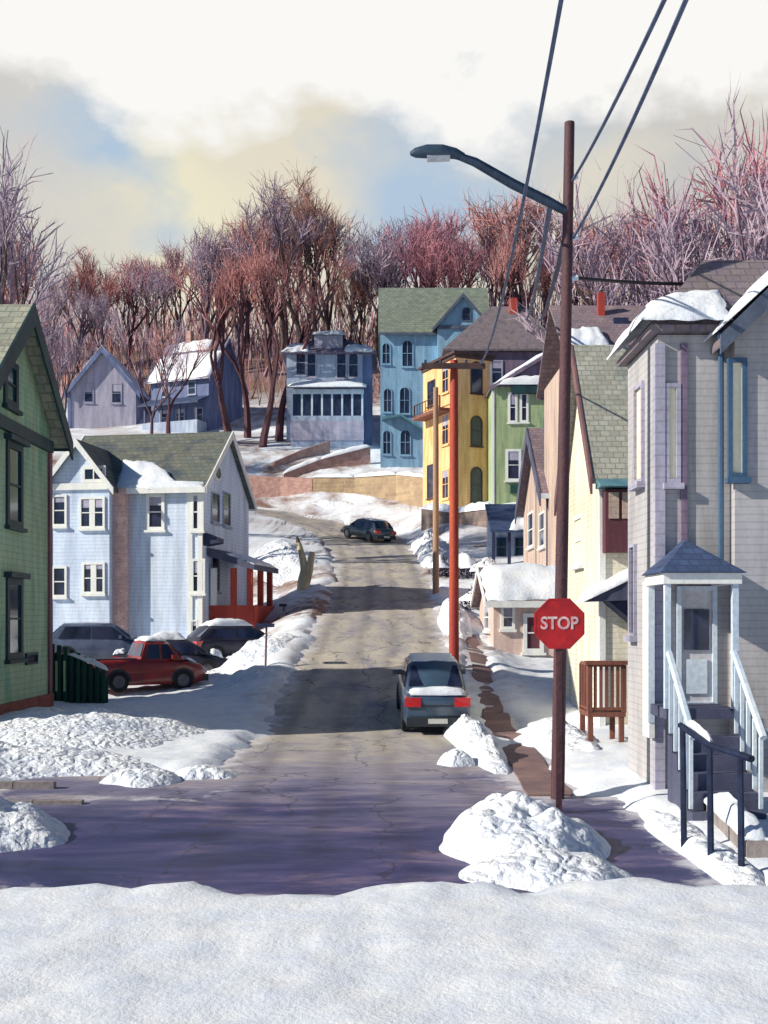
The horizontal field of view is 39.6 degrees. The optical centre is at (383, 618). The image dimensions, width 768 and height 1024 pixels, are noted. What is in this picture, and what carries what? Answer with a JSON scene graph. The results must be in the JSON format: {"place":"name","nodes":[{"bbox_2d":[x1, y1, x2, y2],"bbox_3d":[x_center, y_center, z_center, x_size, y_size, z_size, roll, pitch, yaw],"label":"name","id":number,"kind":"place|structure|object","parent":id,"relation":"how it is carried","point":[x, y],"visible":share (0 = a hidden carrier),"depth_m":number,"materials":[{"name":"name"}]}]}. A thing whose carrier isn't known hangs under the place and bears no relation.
{"place":"outdoors","nodes":[
{"label":"outdoors","id":0,"kind":"place"},
{"bbox_2d":[0,509,722,896],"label":"road","id":1,"kind":"structure","parent":0,"point":[342,783],"depth_m":17.19,"materials":[{"name":"asphalt"}]},
{"bbox_2d":[99,768,181,787],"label":"snow heap","id":2,"kind":"object","parent":1,"relation":"on","point":[141,777],"visible":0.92,"depth_m":18.68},
{"bbox_2d":[175,764,237,779],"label":"snow heap","id":3,"kind":"object","parent":1,"relation":"on","point":[202,772],"visible":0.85,"depth_m":19.36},
{"bbox_2d":[341,518,395,541],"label":"driving car","id":4,"kind":"object","parent":1,"relation":"on","point":[369,529],"visible":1,"depth_m":71.67,"materials":[{"name":"teal paint"}]},
{"bbox_2d":[393,653,470,730],"bbox_3d":[1.264,1.812,28.551,2.000,1.782,4.385,0,8,-2],"label":"parked car","id":5,"kind":"object","parent":1,"relation":"on","point":[431,690],"visible":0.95,"depth_m":26.78,"materials":[{"name":"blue metal"}]},
{"bbox_2d":[0,350,767,1023],"bbox_3d":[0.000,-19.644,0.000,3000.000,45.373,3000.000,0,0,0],"label":"ground","id":6,"kind":"structure","parent":0,"point":[634,950],"depth_m":9.43,"materials":[{"name":"snow"}]},
{"bbox_2d":[0,193,53,336],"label":"bare tree","id":7,"kind":"object","parent":6,"relation":"on","point":[18,252],"visible":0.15,"depth_m":63.20,"materials":[{"name":"grey plant"}]},
{"bbox_2d":[0,796,69,852],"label":"snow heap","id":8,"kind":"object","parent":6,"relation":"on","point":[26,825],"visible":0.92,"depth_m":13.77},
{"bbox_2d":[0,303,72,714],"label":"green house","id":9,"kind":"structure","parent":6,"relation":"on","point":[35,433],"depth_m":27.89,"materials":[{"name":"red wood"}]},
{"bbox_2d":[2,363,22,415],"bbox_3d":[-9.345,-5.847,26.810,0.170,1.282,1.152,0,0,0],"label":"window","id":10,"kind":"structure","parent":9,"relation":"in","point":[10,403],"depth_m":26.89,"materials":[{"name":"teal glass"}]},
{"bbox_2d":[4,433,30,532],"bbox_3d":[-9.315,-3.412,27.070,0.230,2.364,1.407,0,0,0],"label":"window","id":11,"kind":"structure","parent":9,"relation":"in","point":[15,445],"depth_m":27.10,"materials":[{"name":"teal glass"}]},
{"bbox_2d":[4,571,30,663],"bbox_3d":[-9.315,-0.020,27.070,0.230,2.292,1.407,0,0,0],"label":"window","id":12,"kind":"structure","parent":9,"relation":"in","point":[14,580],"depth_m":27.10,"materials":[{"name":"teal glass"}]},
{"bbox_2d":[0,127,86,304],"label":"bare tree","id":13,"kind":"object","parent":6,"relation":"on","point":[7,242],"visible":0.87,"depth_m":55.71,"materials":[{"name":"brown plant"}]},
{"bbox_2d":[31,280,80,356],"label":"bare tree","id":14,"kind":"object","parent":6,"relation":"on","point":[46,302],"visible":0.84,"depth_m":126.61,"materials":[{"name":"brown plant"}]},
{"bbox_2d":[41,303,107,451],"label":"bare tree","id":15,"kind":"object","parent":6,"relation":"on","point":[62,359],"visible":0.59,"depth_m":91.53,"materials":[{"name":"brown plant"}]},
{"bbox_2d":[53,644,107,702],"bbox_3d":[-9.032,1.799,31.644,1.690,2.100,0.206,0,0,0],"label":"picket fence","id":16,"kind":"object","parent":6,"relation":"on","point":[77,678],"visible":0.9,"depth_m":31.58,"materials":[{"name":"green paint"}]},
{"bbox_2d":[0,741,161,780],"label":"snow heap","id":17,"kind":"object","parent":6,"relation":"on","point":[34,761],"visible":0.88,"depth_m":19.98,"materials":[{"name":"snow"}]},
{"bbox_2d":[42,262,124,371],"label":"bare tree","id":18,"kind":"object","parent":6,"relation":"on","point":[85,286],"visible":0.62,"depth_m":136.28,"materials":[{"name":"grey plant"}]},
{"bbox_2d":[67,245,117,356],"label":"bare tree","id":19,"kind":"object","parent":6,"relation":"on","point":[84,261],"visible":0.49,"depth_m":142.94,"materials":[{"name":"red plant"}]},
{"bbox_2d":[69,283,117,347],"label":"bare tree","id":20,"kind":"object","parent":6,"relation":"on","point":[98,311],"visible":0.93,"depth_m":128.65,"materials":[{"name":"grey plant"}]},
{"bbox_2d":[53,622,140,657],"bbox_3d":[-10.432,0.927,39.994,4.485,1.575,2.060,0,0,-10],"label":"parked car","id":21,"kind":"object","parent":6,"relation":"on","point":[93,640],"visible":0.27,"depth_m":39.14,"materials":[{"name":"blue paint"}]},
{"bbox_2d":[0,707,211,748],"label":"snow heap","id":22,"kind":"object","parent":6,"relation":"on","point":[94,727],"visible":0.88,"depth_m":23.98,"materials":[{"name":"snow"}]},
{"bbox_2d":[63,345,150,428],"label":"grey gabled house","id":23,"kind":"structure","parent":6,"relation":"on","point":[103,391],"depth_m":115.00,"materials":[{"name":"wood"}]},
{"bbox_2d":[101,247,182,367],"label":"bare tree","id":24,"kind":"object","parent":6,"relation":"on","point":[128,296],"visible":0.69,"depth_m":137.12,"materials":[{"name":"red plant"}]},
{"bbox_2d":[98,301,194,433],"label":"bare tree","id":25,"kind":"object","parent":6,"relation":"on","point":[153,412],"visible":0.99,"depth_m":98.35,"materials":[{"name":"brown plant"}]},
{"bbox_2d":[88,636,207,691],"bbox_3d":[-7.891,1.443,34.984,3.935,1.770,2.060,0,0,-30],"label":"car","id":26,"kind":"object","parent":6,"relation":"on","point":[153,660],"visible":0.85,"depth_m":34.41,"materials":[{"name":"red paint"}]},
{"bbox_2d":[127,255,185,349],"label":"bare tree","id":27,"kind":"object","parent":6,"relation":"on","point":[152,303],"visible":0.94,"depth_m":132.25,"materials":[{"name":"brown plant"}]},
{"bbox_2d":[53,431,278,638],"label":"pale blue house","id":28,"kind":"structure","parent":6,"relation":"on","point":[150,534],"depth_m":43.78,"materials":[{"name":"grey"}]},
{"bbox_2d":[77,497,105,530],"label":"window","id":29,"kind":"structure","parent":28,"relation":"in","point":[91,509],"depth_m":43.42,"materials":[{"name":"white glass"}]},
{"bbox_2d":[80,562,105,595],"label":"window","id":30,"kind":"structure","parent":28,"relation":"in","point":[93,573],"depth_m":43.41,"materials":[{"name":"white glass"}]},
{"bbox_2d":[144,494,165,532],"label":"window","id":31,"kind":"structure","parent":28,"relation":"in","point":[155,503],"depth_m":43.79,"materials":[{"name":"white glass"}]},
{"bbox_2d":[112,631,226,670],"bbox_3d":[-7.556,1.289,37.994,4.285,1.663,2.060,0,0,-10],"label":"parked car","id":32,"kind":"object","parent":6,"relation":"on","point":[183,646],"visible":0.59,"depth_m":37.40,"materials":[{"name":"metal"}]},
{"bbox_2d":[137,233,206,342],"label":"bare tree","id":33,"kind":"object","parent":6,"relation":"on","point":[174,258],"visible":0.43,"depth_m":140.59,"materials":[{"name":"red plant"}]},
{"bbox_2d":[140,320,225,432],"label":"bare tree","id":34,"kind":"object","parent":6,"relation":"on","point":[168,429],"visible":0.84,"depth_m":102.24,"materials":[{"name":"red plant"}]},
{"bbox_2d":[138,330,248,432],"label":"dark blue house","id":35,"kind":"structure","parent":6,"relation":"on","point":[195,408],"depth_m":111.11,"materials":[{"name":"wood"}]},
{"bbox_2d":[177,212,253,339],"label":"bare tree","id":36,"kind":"object","parent":6,"relation":"on","point":[202,257],"visible":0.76,"depth_m":130.17,"materials":[{"name":"brown plant"}]},
{"bbox_2d":[160,242,272,437],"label":"bare tree","id":37,"kind":"object","parent":6,"relation":"on","point":[247,414],"visible":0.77,"depth_m":104.14,"materials":[{"name":"red plant"}]},
{"bbox_2d":[193,238,250,431],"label":"bare tree","id":38,"kind":"object","parent":6,"relation":"on","point":[221,329],"visible":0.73,"depth_m":103.16,"materials":[{"name":"red plant"}]},
{"bbox_2d":[186,618,269,656],"bbox_3d":[-6.001,0.821,41.483,3.585,1.678,1.920,0,0,-32],"label":"parked car","id":39,"kind":"object","parent":6,"relation":"on","point":[225,637],"visible":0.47,"depth_m":40.72,"materials":[{"name":"metal"}]},
{"bbox_2d":[206,224,282,362],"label":"bare tree","id":40,"kind":"object","parent":6,"relation":"on","point":[237,330],"visible":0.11,"depth_m":134.99,"materials":[{"name":"brown plant"}]},
{"bbox_2d":[207,665,290,690],"bbox_3d":[-4.443,2.035,33.533,3.212,1.127,2.433,0,0,0],"label":"snow heap","id":41,"kind":"object","parent":6,"relation":"on","point":[254,672],"visible":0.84,"depth_m":33.09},
{"bbox_2d":[206,633,301,678],"bbox_3d":[-4.988,1.465,38.253,4.622,1.886,6.241,0,0,0],"label":"snow heap","id":42,"kind":"object","parent":6,"relation":"on","point":[249,652],"visible":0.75,"depth_m":37.00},
{"bbox_2d":[236,231,294,447],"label":"bare tree","id":43,"kind":"object","parent":6,"relation":"on","point":[267,320],"visible":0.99,"depth_m":101.93,"materials":[{"name":"red plant"}]},
{"bbox_2d":[231,169,305,359],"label":"bare tree","id":44,"kind":"object","parent":6,"relation":"on","point":[282,327],"visible":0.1,"depth_m":137.23,"materials":[{"name":"brown plant"}]},
{"bbox_2d":[221,210,338,376],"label":"bare tree","id":45,"kind":"object","parent":6,"relation":"on","point":[280,311],"visible":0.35,"depth_m":130.78,"materials":[{"name":"red plant"}]},
{"bbox_2d":[248,475,312,496],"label":"retaining wall","id":46,"kind":"structure","parent":6,"relation":"on","point":[267,486],"depth_m":92.06,"materials":[{"name":"concrete"}]},
{"bbox_2d":[254,539,317,585],"bbox_3d":[-5.664,-3.011,62.782,4.887,4.269,14.796,0,0,0],"label":"snow heap","id":47,"kind":"object","parent":6,"relation":"on","point":[281,555],"visible":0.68,"depth_m":60.51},
{"bbox_2d":[211,166,361,343],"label":"bare tree","id":48,"kind":"object","parent":6,"relation":"on","point":[281,238],"visible":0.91,"depth_m":127.43,"materials":[{"name":"brown plant"}]},
{"bbox_2d":[272,441,329,467],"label":"ramp wall","id":49,"kind":"structure","parent":6,"relation":"on","point":[320,449],"depth_m":99.19,"materials":[{"name":"concrete"}]},
{"bbox_2d":[296,536,314,590],"bbox_3d":[-3.832,-2.455,52.000,0.958,3.126,0.630,0,0,0],"label":"forked stump","id":50,"kind":"object","parent":6,"relation":"on","point":[305,574],"visible":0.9,"depth_m":51.83,"materials":[{"name":"grey wood"}]},
{"bbox_2d":[282,157,337,331],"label":"bare tree","id":51,"kind":"object","parent":6,"relation":"on","point":[311,216],"visible":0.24,"depth_m":142.03,"materials":[{"name":"brown plant"}]},
{"bbox_2d":[267,230,361,441],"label":"bare tree","id":52,"kind":"object","parent":6,"relation":"on","point":[279,433],"visible":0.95,"depth_m":105.24,"materials":[{"name":"red plant"}]},
{"bbox_2d":[271,171,367,330],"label":"bare tree","id":53,"kind":"object","parent":6,"relation":"on","point":[326,320],"visible":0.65,"depth_m":131.32,"materials":[{"name":"brown plant"}]},
{"bbox_2d":[282,444,370,476],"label":"ramp wall","id":54,"kind":"structure","parent":6,"relation":"on","point":[355,455],"depth_m":95.61,"materials":[{"name":"brick"}]},
{"bbox_2d":[6,258,650,410],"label":"wood","id":55,"kind":"object","parent":6,"relation":"on","point":[368,340],"visible":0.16,"depth_m":147.57,"materials":[{"name":"plant"}]},
{"bbox_2d":[281,330,376,448],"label":"grey blue house","id":56,"kind":"structure","parent":6,"relation":"on","point":[329,385],"depth_m":104.25,"materials":[{"name":"wood"}]},
{"bbox_2d":[324,256,380,344],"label":"bare tree","id":57,"kind":"object","parent":6,"relation":"on","point":[363,295],"visible":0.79,"depth_m":129.96,"materials":[{"name":"brown plant"}]},
{"bbox_2d":[313,471,423,506],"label":"retaining wall","id":58,"kind":"structure","parent":6,"relation":"on","point":[404,487],"depth_m":88.82,"materials":[{"name":"concrete"}]},
{"bbox_2d":[325,223,413,314],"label":"bare tree","id":59,"kind":"object","parent":6,"relation":"on","point":[381,272],"visible":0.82,"depth_m":127.91,"materials":[{"name":"grey plant"}]},
{"bbox_2d":[346,206,430,362],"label":"bare tree","id":60,"kind":"object","parent":6,"relation":"on","point":[376,342],"visible":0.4,"depth_m":137.25,"materials":[{"name":"brown plant"}]},
{"bbox_2d":[359,210,456,287],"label":"bare tree","id":61,"kind":"object","parent":6,"relation":"on","point":[418,247],"visible":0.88,"depth_m":126.42,"materials":[{"name":"red plant"}]},
{"bbox_2d":[411,532,448,574],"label":"snow heap","id":62,"kind":"object","parent":6,"relation":"on","point":[422,546],"visible":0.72,"depth_m":64.60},
{"bbox_2d":[378,288,489,467],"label":"light blue house","id":63,"kind":"structure","parent":6,"relation":"on","point":[417,327],"depth_m":95.00,"materials":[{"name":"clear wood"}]},
{"bbox_2d":[433,387,438,593],"bbox_3d":[2.429,-5.692,50.000,0.310,10.283,0.315,0,0,0],"label":"utility pole","id":64,"kind":"object","parent":6,"relation":"on","point":[435,495],"visible":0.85,"depth_m":49.88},
{"bbox_2d":[399,195,472,287],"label":"bare tree","id":65,"kind":"object","parent":6,"relation":"on","point":[461,229],"visible":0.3,"depth_m":140.19,"materials":[{"name":"red plant"}]},
{"bbox_2d":[421,359,485,662],"bbox_3d":[2.231,-3.135,34.429,2.047,10.428,0.477,0,0,0],"label":"utility pole","id":66,"kind":"object","parent":6,"relation":"on","point":[453,366],"visible":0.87,"depth_m":34.37,"materials":[{"name":"red wood"}]},
{"bbox_2d":[480,0,563,364],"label":"overhead wire","id":67,"kind":"object","parent":66,"relation":"attached to","point":[552,49],"visible":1,"depth_m":14.43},
{"bbox_2d":[413,350,496,506],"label":"yellow house","id":68,"kind":"structure","parent":6,"relation":"on","point":[474,385],"depth_m":80.94,"materials":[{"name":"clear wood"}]},
{"bbox_2d":[437,598,472,640],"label":"snow heap","id":69,"kind":"object","parent":6,"relation":"on","point":[465,629],"visible":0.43,"depth_m":41.17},
{"bbox_2d":[420,502,490,530],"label":"retaining wall","id":70,"kind":"structure","parent":6,"relation":"on","point":[473,514],"depth_m":72.26,"materials":[{"name":"concrete"}]},
{"bbox_2d":[437,748,474,766],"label":"snow heap","id":71,"kind":"object","parent":6,"relation":"on","point":[455,757],"visible":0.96,"depth_m":20.96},
{"bbox_2d":[430,221,503,292],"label":"bare tree","id":72,"kind":"object","parent":6,"relation":"on","point":[456,278],"visible":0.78,"depth_m":133.28,"materials":[{"name":"red plant"}]},
{"bbox_2d":[443,714,510,774],"bbox_3d":[2.035,2.626,24.436,1.056,0.794,9.938,0,0,-3],"label":"snow heap","id":73,"kind":"object","parent":6,"relation":"on","point":[474,739],"visible":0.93,"depth_m":22.02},
{"bbox_2d":[441,298,545,384],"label":"mauve house","id":74,"kind":"structure","parent":6,"relation":"on","point":[515,344],"depth_m":87.71,"materials":[{"name":"stone"}]},
{"bbox_2d":[410,120,578,799],"bbox_3d":[1.772,-2.350,16.864,2.814,11.304,0.284,0,0,-17],"label":"utility pole","id":75,"kind":"object","parent":6,"relation":"on","point":[436,153],"visible":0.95,"depth_m":17.12,"materials":[{"name":"wood"}]},
{"bbox_2d":[571,0,666,182],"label":"overhead wire","id":76,"kind":"object","parent":75,"relation":"attached to","point":[643,43],"visible":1,"depth_m":11.53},
{"bbox_2d":[572,0,688,238],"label":"overhead wire","id":77,"kind":"object","parent":75,"relation":"attached to","point":[660,58],"visible":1,"depth_m":10.74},
{"bbox_2d":[485,504,523,563],"bbox_3d":[7.622,-4.250,62.402,3.100,5.300,3.597,0,0,0],"label":"porch shelter","id":78,"kind":"object","parent":6,"relation":"on","point":[505,535],"visible":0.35,"depth_m":63.24,"materials":[{"name":"blue wood"}]},
{"bbox_2d":[460,201,557,305],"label":"bare tree","id":79,"kind":"object","parent":6,"relation":"on","point":[493,298],"visible":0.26,"depth_m":138.77,"materials":[{"name":"brown plant"}]},
{"bbox_2d":[485,220,533,305],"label":"bare tree","id":80,"kind":"object","parent":6,"relation":"on","point":[506,247],"visible":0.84,"depth_m":128.30,"materials":[{"name":"red plant"}]},
{"bbox_2d":[470,563,554,657],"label":"pink cottage","id":81,"kind":"structure","parent":6,"relation":"on","point":[508,601],"depth_m":38.00,"materials":[{"name":"paint"}]},
{"bbox_2d":[521,613,545,654],"bbox_3d":[5.320,0.557,37.945,0.876,1.495,0.170,0,0,0],"label":"window","id":82,"kind":"structure","parent":81,"relation":"in","point":[532,645],"depth_m":37.94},
{"bbox_2d":[485,353,543,503],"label":"leaf green house","id":83,"kind":"structure","parent":6,"relation":"on","point":[515,408],"depth_m":78.00,"materials":[{"name":"wood"}]},
{"bbox_2d":[458,185,576,308],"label":"bare tree","id":84,"kind":"object","parent":6,"relation":"on","point":[511,217],"visible":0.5,"depth_m":136.73,"materials":[{"name":"brown plant"}]},
{"bbox_2d":[439,791,610,863],"bbox_3d":[1.783,2.622,13.739,2.353,0.797,3.948,0,0,0],"label":"snow heap","id":85,"kind":"object","parent":6,"relation":"on","point":[492,825],"visible":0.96,"depth_m":13.00,"materials":[{"name":"snow"}]},
{"bbox_2d":[515,418,548,565],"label":"pink house","id":86,"kind":"structure","parent":6,"relation":"on","point":[531,508],"depth_m":51.75,"materials":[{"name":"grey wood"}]},
{"bbox_2d":[513,240,558,328],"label":"bare tree","id":87,"kind":"object","parent":6,"relation":"on","point":[545,288],"visible":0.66,"depth_m":129.71,"materials":[{"name":"red plant"}]},
{"bbox_2d":[459,844,634,891],"bbox_3d":[1.823,2.801,11.957,2.242,0.438,1.810,0,0,0],"label":"snow heap","id":88,"kind":"object","parent":6,"relation":"on","point":[535,867],"visible":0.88,"depth_m":11.72,"materials":[{"name":"snow"}]},
{"bbox_2d":[534,598,584,810],"bbox_3d":[2.608,1.450,15.893,0.750,3.501,0.084,0,0,0],"label":"stop sign","id":89,"kind":"object","parent":6,"relation":"on","point":[559,624],"visible":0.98,"depth_m":15.86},
{"bbox_2d":[522,718,601,758],"bbox_3d":[3.947,2.662,24.329,1.622,0.689,8.130,0,0,0],"label":"snow heap","id":90,"kind":"object","parent":6,"relation":"on","point":[576,738],"visible":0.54,"depth_m":22.64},
{"bbox_2d":[536,292,645,565],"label":"rose roofed house","id":91,"kind":"structure","parent":6,"relation":"on","point":[600,323],"depth_m":45.51,"materials":[{"name":"red paint"}]},
{"bbox_2d":[554,344,630,726],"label":"cream house","id":92,"kind":"structure","parent":6,"relation":"on","point":[597,594],"depth_m":26.85,"materials":[{"name":"beige wood"}]},
{"bbox_2d":[570,513,583,569],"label":"window","id":93,"kind":"structure","parent":92,"relation":"in","point":[578,521],"depth_m":28.83,"materials":[{"name":"white glass"}]},
{"bbox_2d":[579,661,627,742],"bbox_3d":[4.599,2.060,22.470,0.900,2.380,1.060,0,0,0],"label":"wooden landing","id":94,"kind":"object","parent":6,"relation":"on","point":[590,711],"visible":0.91,"depth_m":22.01,"materials":[{"name":"brown wood"}]},
{"bbox_2d":[554,198,678,304],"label":"bare tree","id":95,"kind":"object","parent":6,"relation":"on","point":[593,231],"visible":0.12,"depth_m":113.97,"materials":[{"name":"grey plant"}]},
{"bbox_2d":[507,160,750,342],"bbox_3d":[11.060,-10.981,49.599,10.375,20.104,9.396,0,0,-8],"label":"bare tree","id":96,"kind":"object","parent":6,"relation":"on","point":[588,285],"visible":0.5,"depth_m":49.08,"materials":[{"name":"brown plant"}]},
{"bbox_2d":[594,70,767,304],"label":"bare tree","id":97,"kind":"object","parent":6,"relation":"on","point":[665,265],"visible":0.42,"depth_m":45.52,"materials":[{"name":"grey plant"}]},
{"bbox_2d":[607,260,767,820],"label":"grey house","id":98,"kind":"structure","parent":6,"relation":"on","point":[693,358],"depth_m":17.03,"materials":[{"name":"wood"}]},
{"bbox_2d":[623,544,636,641],"bbox_3d":[4.335,-0.449,18.709,0.170,1.697,0.469,0,0,0],"label":"window","id":99,"kind":"structure","parent":98,"relation":"in","point":[632,549],"depth_m":18.75,"materials":[{"name":"white glass"}]},
{"bbox_2d":[628,380,644,491],"bbox_3d":[4.335,-3.112,18.244,0.170,1.797,0.665,0,0,0],"label":"window","id":100,"kind":"structure","parent":98,"relation":"in","point":[639,390],"depth_m":18.28,"materials":[{"name":"white glass"}]},
{"bbox_2d":[663,383,684,489],"bbox_3d":[4.617,-2.914,17.045,0.324,1.699,0.170,0,0,0],"label":"window","id":101,"kind":"structure","parent":98,"relation":"in","point":[672,390],"depth_m":17.04,"materials":[{"name":"grey glass"}]},
{"bbox_2d":[676,586,716,703],"bbox_3d":[5.005,0.440,17.085,0.642,1.920,0.090,0,0,0],"label":"door","id":102,"kind":"structure","parent":98,"relation":"in","point":[696,606],"depth_m":17.05,"materials":[{"name":"grey paint"}]},
{"bbox_2d":[725,358,750,483],"bbox_3d":[5.572,-3.118,16.795,0.367,1.981,0.170,0,0,0],"label":"window","id":103,"kind":"structure","parent":98,"relation":"in","point":[736,367],"depth_m":16.79,"materials":[{"name":"blue glass"}]},
{"bbox_2d":[607,95,767,293],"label":"bare tree","id":104,"kind":"object","parent":6,"relation":"on","point":[724,184],"visible":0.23,"depth_m":51.75,"materials":[{"name":"red plant"}]},
{"bbox_2d":[639,809,765,885],"bbox_3d":[3.915,2.848,13.421,0.707,0.344,6.001,0,0,0],"label":"snow heap","id":105,"kind":"object","parent":6,"relation":"on","point":[720,864],"visible":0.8,"depth_m":12.66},
{"bbox_2d":[678,720,754,866],"bbox_3d":[3.816,2.198,12.398,0.186,1.902,1.755,0,0,-7],"label":"iron railing","id":106,"kind":"object","parent":6,"relation":"on","point":[701,735],"visible":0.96,"depth_m":12.32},
{"bbox_2d":[703,792,767,857],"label":"retaining wall","id":107,"kind":"structure","parent":6,"relation":"on","point":[726,821],"depth_m":13.00,"materials":[{"name":"concrete"}]},
{"bbox_2d":[0,0,767,350],"label":"sky","id":108,"kind":"structure","parent":0,"point":[149,117],"materials":[{"name":"white"}]},
{"bbox_2d":[465,634,503,712],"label":"pavement","id":109,"kind":"structure","parent":0,"point":[481,673],"depth_m":33.48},
{"bbox_2d":[482,712,572,795],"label":"pavement","id":110,"kind":"structure","parent":0,"point":[531,770],"depth_m":21.34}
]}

